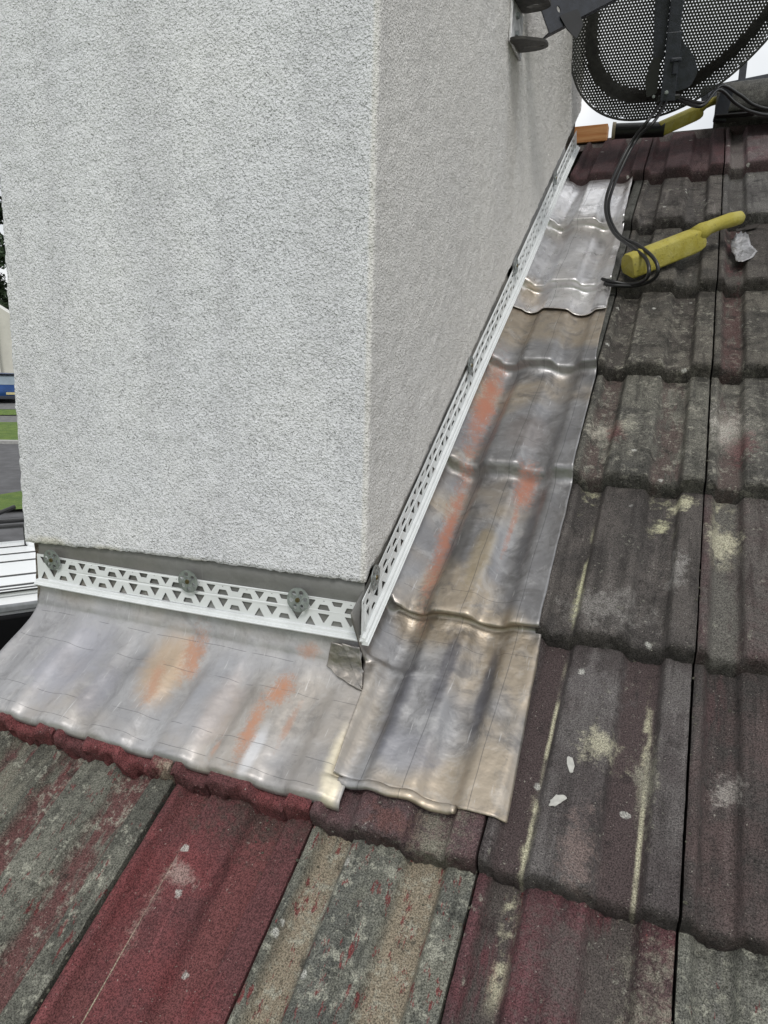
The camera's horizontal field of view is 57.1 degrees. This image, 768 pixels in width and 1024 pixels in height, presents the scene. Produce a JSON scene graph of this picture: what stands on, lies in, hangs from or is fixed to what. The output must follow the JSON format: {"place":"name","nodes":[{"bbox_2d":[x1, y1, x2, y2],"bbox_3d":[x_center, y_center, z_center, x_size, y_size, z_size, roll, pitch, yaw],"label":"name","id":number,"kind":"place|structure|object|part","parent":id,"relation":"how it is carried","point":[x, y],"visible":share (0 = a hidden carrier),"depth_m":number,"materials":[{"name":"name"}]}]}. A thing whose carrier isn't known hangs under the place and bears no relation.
{"place":"outdoors","nodes":[
{"label":"outdoors","id":0,"kind":"place"},
{"bbox_2d":[0,399,14,408],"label":"driveway","id":1,"kind":"structure","parent":0,"point":[7,403],"depth_m":34.95,"materials":[{"name":"concrete"}]},
{"bbox_2d":[0,373,14,398],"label":"parked car","id":2,"kind":"object","parent":1,"relation":"on","point":[7,388],"visible":0.34,"depth_m":35.09,"materials":[{"name":"blue paint"}]},
{"bbox_3d":[-18.797,-6.585,35.170,1.320,0.450,0.345,-8,15,-41],"label":"rear window","id":3,"kind":"part","parent":2,"relation":"part of","materials":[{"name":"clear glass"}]},
{"bbox_2d":[0,415,16,421],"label":"pavement","id":4,"kind":"structure","parent":0,"point":[8,418],"depth_m":30.24,"materials":[{"name":"concrete"}]},
{"bbox_2d":[0,409,16,414],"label":"grass verge","id":5,"kind":"object","parent":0,"point":[7,411],"depth_m":32.00,"materials":[{"name":"green plant"}]},
{"bbox_2d":[0,422,17,439],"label":"grass verge","id":6,"kind":"object","parent":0,"point":[8,430],"depth_m":26.53,"materials":[{"name":"green plant"}]},
{"bbox_2d":[0,491,22,509],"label":"grass verge","id":7,"kind":"object","parent":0,"point":[10,499],"depth_m":16.43,"materials":[{"name":"green plant"}]},
{"bbox_2d":[0,444,23,517],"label":"road","id":8,"kind":"structure","parent":0,"point":[10,475],"depth_m":19.73,"materials":[{"name":"grey asphalt"}]},
{"bbox_2d":[0,440,17,443],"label":"kerb","id":9,"kind":"structure","parent":8,"relation":"on","point":[8,441],"depth_m":24.28,"materials":[{"name":"concrete"}]},
{"bbox_2d":[0,517,23,541],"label":"driveway","id":10,"kind":"structure","parent":0,"point":[13,534],"depth_m":14.16,"materials":[{"name":"concrete"}]},
{"bbox_2d":[0,505,37,649],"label":"parked van","id":11,"kind":"object","parent":10,"relation":"on","point":[18,596],"visible":0.02,"depth_m":5.86,"materials":[{"name":"white paint"}]},
{"bbox_3d":[-3.861,1.300,5.062,3.900,0.820,0.070,-5,13,-33],"label":"side window","id":12,"kind":"part","parent":11,"relation":"part of","materials":[{"name":"black glass"}]},
{"bbox_2d":[0,0,767,288],"label":"sky","id":13,"kind":"structure","parent":0,"point":[757,65],"materials":[{"name":"white"}]},
{"bbox_3d":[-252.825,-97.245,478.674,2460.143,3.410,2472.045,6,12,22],"label":"ground","id":14,"kind":"structure","parent":0,"visible":0},
{"bbox_2d":[0,196,8,309],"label":"tree","id":15,"kind":"object","parent":14,"relation":"on","point":[3,297],"visible":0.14,"depth_m":55.70,"materials":[{"name":"green plant"}]},
{"bbox_2d":[0,305,13,372],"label":"neighbour house","id":16,"kind":"structure","parent":14,"relation":"on","point":[6,363],"depth_m":40.53,"materials":[{"name":"beige paint"}]},
{"bbox_2d":[572,123,767,1023],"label":"house","id":17,"kind":"structure","parent":14,"relation":"on","point":[708,132],"depth_m":1.96,"materials":[{"name":"concrete"}]},
{"bbox_2d":[0,712,55,746],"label":"roof tile","id":18,"kind":"object","parent":17,"relation":"on","point":[39,734],"visible":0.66,"depth_m":1.00,"materials":[{"name":"concrete"}]},
{"bbox_2d":[0,731,56,821],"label":"roof tile","id":19,"kind":"object","parent":17,"relation":"on","point":[22,764],"visible":0.57,"depth_m":0.98,"materials":[{"name":"concrete"}]},
{"bbox_2d":[0,749,175,1023],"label":"roof tile","id":20,"kind":"object","parent":17,"relation":"on","point":[73,832],"visible":0.84,"depth_m":0.86,"materials":[{"name":"tile"}]},
{"bbox_2d":[53,729,174,783],"bbox_3d":[-0.329,0.274,1.008,0.198,0.047,0.206,6,42,22],"label":"roof tile","id":21,"kind":"object","parent":17,"relation":"on","point":[132,766],"visible":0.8,"depth_m":0.93,"materials":[{"name":"concrete"}]},
{"bbox_2d":[30,784,313,1023],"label":"roof tile","id":22,"kind":"object","parent":17,"relation":"on","point":[177,931],"visible":0.88,"depth_m":0.78,"materials":[{"name":"tile"}]},
{"bbox_2d":[170,761,312,821],"bbox_3d":[-0.144,0.293,0.935,0.198,0.048,0.204,6,42,22],"label":"roof tile","id":23,"kind":"object","parent":17,"relation":"on","point":[290,806],"visible":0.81,"depth_m":0.86,"materials":[{"name":"concrete"}]},
{"bbox_2d":[0,0,587,668],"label":"chimney","id":24,"kind":"object","parent":17,"relation":"on","point":[260,254],"visible":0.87,"depth_m":0.97,"materials":[{"name":"paint"}]},
{"bbox_2d":[0,543,364,811],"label":"lead flashing","id":25,"kind":"object","parent":24,"relation":"attached to","point":[267,709],"visible":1,"depth_m":0.99,"materials":[{"name":"grey metal"}]},
{"bbox_2d":[34,553,366,641],"bbox_3d":[-0.299,0.121,1.047,0.590,0.054,0.014,6,12,22],"label":"render bead","id":26,"kind":"object","parent":24,"relation":"attached to","point":[345,631],"visible":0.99,"depth_m":1.04,"materials":[{"name":"white plastic"}]},
{"bbox_2d":[44,550,59,569],"bbox_3d":[-0.535,0.077,1.137,0.034,0.034,0.008,-14,9,26],"label":"fixing washer","id":27,"kind":"object","parent":26,"relation":"attached to","point":[52,559],"visible":1,"depth_m":1.14,"materials":[{"name":"metal"}]},
{"bbox_2d":[178,570,197,592],"bbox_3d":[-0.288,0.102,1.037,0.034,0.034,0.008,-3,11,24],"label":"fixing washer","id":28,"kind":"object","parent":26,"relation":"attached to","point":[187,581],"visible":1,"depth_m":1.04,"materials":[{"name":"metal"}]},
{"bbox_2d":[287,588,308,611],"bbox_3d":[-0.118,0.121,0.969,0.034,0.034,0.008,-34,-7,22],"label":"fixing washer","id":29,"kind":"object","parent":26,"relation":"attached to","point":[298,600],"visible":1,"depth_m":0.97,"materials":[{"name":"metal"}]},
{"bbox_2d":[326,267,607,823],"bbox_3d":[0.194,-0.103,1.178,0.279,0.731,0.962,6,12,22],"label":"lead flashing","id":30,"kind":"object","parent":24,"relation":"attached to","point":[450,654],"visible":0.97,"depth_m":1.01,"materials":[{"name":"grey metal"}]},
{"bbox_2d":[507,147,632,315],"bbox_3d":[0.486,-0.719,1.728,0.206,0.509,0.681,6,12,22],"label":"lead flashing","id":31,"kind":"object","parent":30,"relation":"attached to","point":[573,263],"visible":0.89,"depth_m":1.68,"materials":[{"name":"silver metal"}]},
{"bbox_2d":[361,131,579,645],"bbox_3d":[0.281,-0.479,1.529,0.014,1.085,1.521,6,12,22],"label":"render bead","id":32,"kind":"object","parent":24,"relation":"attached to","point":[399,556],"visible":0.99,"depth_m":1.22,"materials":[{"name":"white plastic"}]},
{"bbox_2d":[371,565,379,589],"bbox_3d":[-0.012,0.088,0.950,0.008,0.034,0.034,5,42,17],"label":"fixing washer","id":33,"kind":"object","parent":32,"relation":"attached to","point":[375,576],"visible":1,"depth_m":0.95,"materials":[{"name":"metal"}]},
{"bbox_2d":[468,356,473,374],"bbox_3d":[0.157,-0.265,1.276,0.008,0.034,0.034,6,15,20],"label":"fixing washer","id":34,"kind":"object","parent":32,"relation":"attached to","point":[470,364],"visible":1,"depth_m":1.27,"materials":[{"name":"metal"}]},
{"bbox_2d":[514,257,517,273],"bbox_3d":[0.287,-0.534,1.528,0.008,0.034,0.034,6,14,22],"label":"fixing washer","id":35,"kind":"object","parent":32,"relation":"attached to","point":[516,265],"visible":1,"depth_m":1.52,"materials":[{"name":"metal"}]},
{"bbox_2d":[554,171,556,184],"bbox_3d":[0.449,-0.873,1.842,0.008,0.034,0.034,6,16,21],"label":"fixing washer","id":36,"kind":"object","parent":32,"relation":"attached to","point":[555,177],"visible":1,"depth_m":1.84,"materials":[{"name":"metal"}]},
{"bbox_2d":[508,0,617,60],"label":"wall bracket","id":37,"kind":"object","parent":24,"relation":"attached to","point":[570,15],"depth_m":1.37,"materials":[{"name":"metal"}]},
{"bbox_2d":[571,0,767,120],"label":"satellite dish","id":38,"kind":"object","parent":37,"relation":"attached to","point":[681,73],"visible":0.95,"depth_m":1.81,"materials":[{"name":"metal"}]},
{"bbox_2d":[601,101,663,285],"bbox_3d":[0.583,-0.778,1.662,0.120,0.521,0.511,5,11,18],"label":"cable","id":39,"kind":"object","parent":38,"relation":"hanging from","point":[629,245],"visible":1,"depth_m":1.65,"materials":[{"name":"black rubber"}]},
{"bbox_2d":[603,101,668,287],"bbox_3d":[0.594,-0.776,1.659,0.127,0.527,0.507,5,11,18],"label":"cable","id":40,"kind":"object","parent":38,"relation":"hanging from","point":[644,249],"visible":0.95,"depth_m":1.64,"materials":[{"name":"black rubber"}]},
{"bbox_2d":[676,88,767,116],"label":"cable","id":41,"kind":"object","parent":38,"relation":"attached to","point":[727,95],"visible":1,"depth_m":1.81,"materials":[{"name":"black rubber"}]},
{"bbox_2d":[227,826,478,1023],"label":"roof tile","id":42,"kind":"object","parent":17,"relation":"on","point":[358,933],"visible":0.87,"depth_m":0.73,"materials":[{"name":"tile"}]},
{"bbox_2d":[310,788,487,874],"bbox_3d":[0.060,0.278,0.899,0.198,0.046,0.315,6,42,22],"label":"roof tile","id":43,"kind":"object","parent":17,"relation":"on","point":[414,833],"visible":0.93,"depth_m":0.79,"materials":[{"name":"concrete"}]},
{"bbox_2d":[441,873,675,1023],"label":"roof tile","id":44,"kind":"object","parent":17,"relation":"on","point":[533,956],"visible":0.86,"depth_m":0.69,"materials":[{"name":"tile"}]},
{"bbox_2d":[0,179,740,1022],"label":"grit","id":45,"kind":"object","parent":44,"relation":"on","point":[476,871],"visible":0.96,"depth_m":0.79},
{"bbox_2d":[478,638,691,931],"bbox_3d":[0.249,0.289,0.834,0.198,0.045,0.334,6,41,22],"label":"roof tile","id":46,"kind":"object","parent":17,"relation":"on","point":[605,838],"visible":0.93,"depth_m":0.79,"materials":[{"name":"concrete"}]},
{"bbox_2d":[548,794,566,806],"bbox_3d":[0.190,0.317,0.776,0.021,0.010,0.009,-2,11,-18],"label":"paint flake","id":47,"kind":"object","parent":46,"relation":"attached to","point":[556,800],"visible":1,"depth_m":0.78,"materials":[{"name":"white paint"}]},
{"bbox_2d":[567,756,574,772],"bbox_3d":[0.213,0.289,0.806,0.010,0.002,0.019,6,49,22],"label":"paint flake","id":48,"kind":"object","parent":46,"relation":"attached to","point":[570,764],"visible":1,"depth_m":0.81,"materials":[{"name":"white paint"}]},
{"bbox_2d":[575,373,596,455],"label":"roof tile","id":49,"kind":"object","parent":17,"relation":"on","point":[588,406],"visible":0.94,"depth_m":1.30,"materials":[{"name":"concrete"}]},
{"bbox_2d":[575,124,608,143],"bbox_3d":[0.659,-1.204,2.255,0.110,0.050,0.038,6,12,22],"label":"ridge batten","id":50,"kind":"object","parent":17,"relation":"on","point":[593,133],"visible":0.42,"depth_m":2.23,"materials":[{"name":"brown wood"}]},
{"bbox_2d":[596,290,616,372],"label":"roof tile","id":51,"kind":"object","parent":17,"relation":"on","point":[612,298],"visible":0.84,"depth_m":1.46,"materials":[{"name":"concrete"}]},
{"bbox_2d":[570,138,652,185],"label":"roof tile","id":52,"kind":"object","parent":17,"relation":"on","point":[598,163],"visible":0.84,"depth_m":2.05,"materials":[{"name":"concrete"}]},
{"bbox_2d":[611,122,664,139],"bbox_3d":[0.743,-1.117,2.061,0.145,0.048,0.048,7,12,17],"label":"pipe offcut","id":53,"kind":"object","parent":52,"relation":"on","point":[626,130],"visible":0.87,"depth_m":2.05,"materials":[{"name":"black plastic"}]},
{"bbox_2d":[606,230,630,292],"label":"roof tile","id":54,"kind":"object","parent":17,"relation":"on","point":[621,252],"visible":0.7,"depth_m":1.62,"materials":[{"name":"concrete"}]},
{"bbox_2d":[535,484,703,665],"bbox_3d":[0.353,0.072,1.031,0.198,0.046,0.335,6,42,22],"label":"roof tile","id":55,"kind":"object","parent":17,"relation":"on","point":[624,576],"visible":0.93,"depth_m":0.99,"materials":[{"name":"concrete"}]},
{"bbox_2d":[622,180,642,230],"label":"roof tile","id":56,"kind":"object","parent":17,"relation":"on","point":[632,203],"visible":0.98,"depth_m":1.81,"materials":[{"name":"concrete"}]},
{"bbox_2d":[572,375,709,498],"bbox_3d":[0.454,-0.146,1.230,0.198,0.045,0.334,6,41,22],"label":"roof tile","id":57,"kind":"object","parent":17,"relation":"on","point":[647,434],"visible":0.96,"depth_m":1.18,"materials":[{"name":"concrete"}]},
{"bbox_2d":[598,291,714,383],"bbox_3d":[0.557,-0.363,1.428,0.198,0.045,0.334,6,42,22],"label":"roof tile","id":58,"kind":"object","parent":17,"relation":"on","point":[666,337],"visible":0.98,"depth_m":1.38,"materials":[{"name":"concrete"}]},
{"bbox_2d":[617,228,718,298],"bbox_3d":[0.659,-0.581,1.625,0.198,0.045,0.334,6,41,22],"label":"roof tile","id":59,"kind":"object","parent":17,"relation":"on","point":[691,276],"visible":0.5,"depth_m":1.53,"materials":[{"name":"concrete"}]},
{"bbox_2d":[621,211,745,277],"bbox_3d":[0.658,-0.588,1.532,0.297,0.053,0.050,-23,43,-9],"label":"lead dresser","id":60,"kind":"object","parent":59,"relation":"on","point":[678,246],"visible":1,"depth_m":1.51,"materials":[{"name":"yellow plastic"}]},
{"bbox_2d":[632,174,721,235],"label":"roof tile","id":61,"kind":"object","parent":17,"relation":"on","point":[684,203],"visible":1,"depth_m":1.77,"materials":[{"name":"concrete"}]},
{"bbox_2d":[644,128,724,184],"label":"roof tile","id":62,"kind":"object","parent":17,"relation":"on","point":[691,156],"visible":0.99,"depth_m":1.97,"materials":[{"name":"concrete"}]},
{"bbox_2d":[659,96,716,134],"bbox_3d":[0.894,-1.155,2.044,0.220,0.039,0.037,-25,52,-2],"label":"lead dresser","id":63,"kind":"object","parent":62,"relation":"on","point":[677,121],"visible":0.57,"depth_m":2.03,"materials":[{"name":"yellow plastic"}]},
{"bbox_2d":[672,914,767,1023],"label":"roof tile","id":64,"kind":"object","parent":17,"relation":"on","point":[701,994],"visible":0.72,"depth_m":0.65,"materials":[{"name":"tile"}]},
{"bbox_2d":[679,652,767,955],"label":"roof tile","id":65,"kind":"object","parent":17,"relation":"on","point":[724,892],"visible":0.97,"depth_m":0.74,"materials":[{"name":"concrete"}]},
{"bbox_2d":[695,492,767,677],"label":"roof tile","id":66,"kind":"object","parent":17,"relation":"on","point":[732,629],"visible":0.96,"depth_m":0.94,"materials":[{"name":"concrete"}]},
{"bbox_2d":[701,62,767,100],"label":"ridge bracket","id":67,"kind":"object","parent":17,"relation":"on","point":[742,73],"visible":0.16,"depth_m":2.30,"materials":[{"name":"grey paint"}]},
{"bbox_2d":[705,376,767,504],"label":"roof tile","id":68,"kind":"object","parent":17,"relation":"on","point":[737,459],"visible":0.97,"depth_m":1.13,"materials":[{"name":"concrete"}]},
{"bbox_2d":[712,290,767,384],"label":"roof tile","id":69,"kind":"object","parent":17,"relation":"on","point":[740,348],"visible":0.99,"depth_m":1.33,"materials":[{"name":"concrete"}]},
{"bbox_2d":[716,111,767,123],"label":"mortar bedding","id":70,"kind":"object","parent":17,"relation":"on","point":[741,119],"visible":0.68,"depth_m":1.98,"materials":[{"name":"grey concrete"}]},
{"bbox_2d":[713,78,767,127],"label":"ridge tile","id":71,"kind":"object","parent":70,"relation":"on","point":[755,91],"visible":0.49,"depth_m":1.97,"materials":[{"name":"concrete"}]},
{"bbox_2d":[679,84,767,110],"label":"cable","id":72,"kind":"object","parent":71,"relation":"on","point":[740,95],"visible":0.91,"depth_m":1.84,"materials":[{"name":"black rubber"}]},
{"bbox_2d":[713,88,753,122],"bbox_3d":[0.979,-1.143,1.968,0.103,0.089,0.045,6,12,22],"label":"steel foot","id":73,"kind":"object","parent":71,"relation":"on","point":[721,114],"visible":0.76,"depth_m":1.98},
{"bbox_2d":[717,224,767,297],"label":"roof tile","id":74,"kind":"object","parent":17,"relation":"on","point":[735,279],"visible":0.79,"depth_m":1.50,"materials":[{"name":"concrete"}]},
{"bbox_2d":[730,232,757,261],"bbox_3d":[0.780,-0.571,1.530,0.057,0.019,0.152,11,49,26],"label":"lead offcut","id":75,"kind":"object","parent":74,"relation":"on","point":[743,249],"visible":1,"depth_m":1.55,"materials":[{"name":"silver metal"}]},
{"bbox_2d":[735,224,759,231],"bbox_3d":[0.837,-0.654,1.624,0.059,0.005,0.018,-14,43,1],"label":"debris strip","id":76,"kind":"object","parent":74,"relation":"on","point":[753,226],"visible":1,"depth_m":1.62,"materials":[{"name":"grey"}]},
{"bbox_2d":[721,171,767,231],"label":"roof tile","id":77,"kind":"object","parent":17,"relation":"on","point":[747,194],"visible":0.91,"depth_m":1.73,"materials":[{"name":"concrete"}]},
{"bbox_2d":[724,124,767,179],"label":"roof tile","id":78,"kind":"object","parent":17,"relation":"on","point":[746,151],"visible":1,"depth_m":1.91,"materials":[{"name":"concrete"}]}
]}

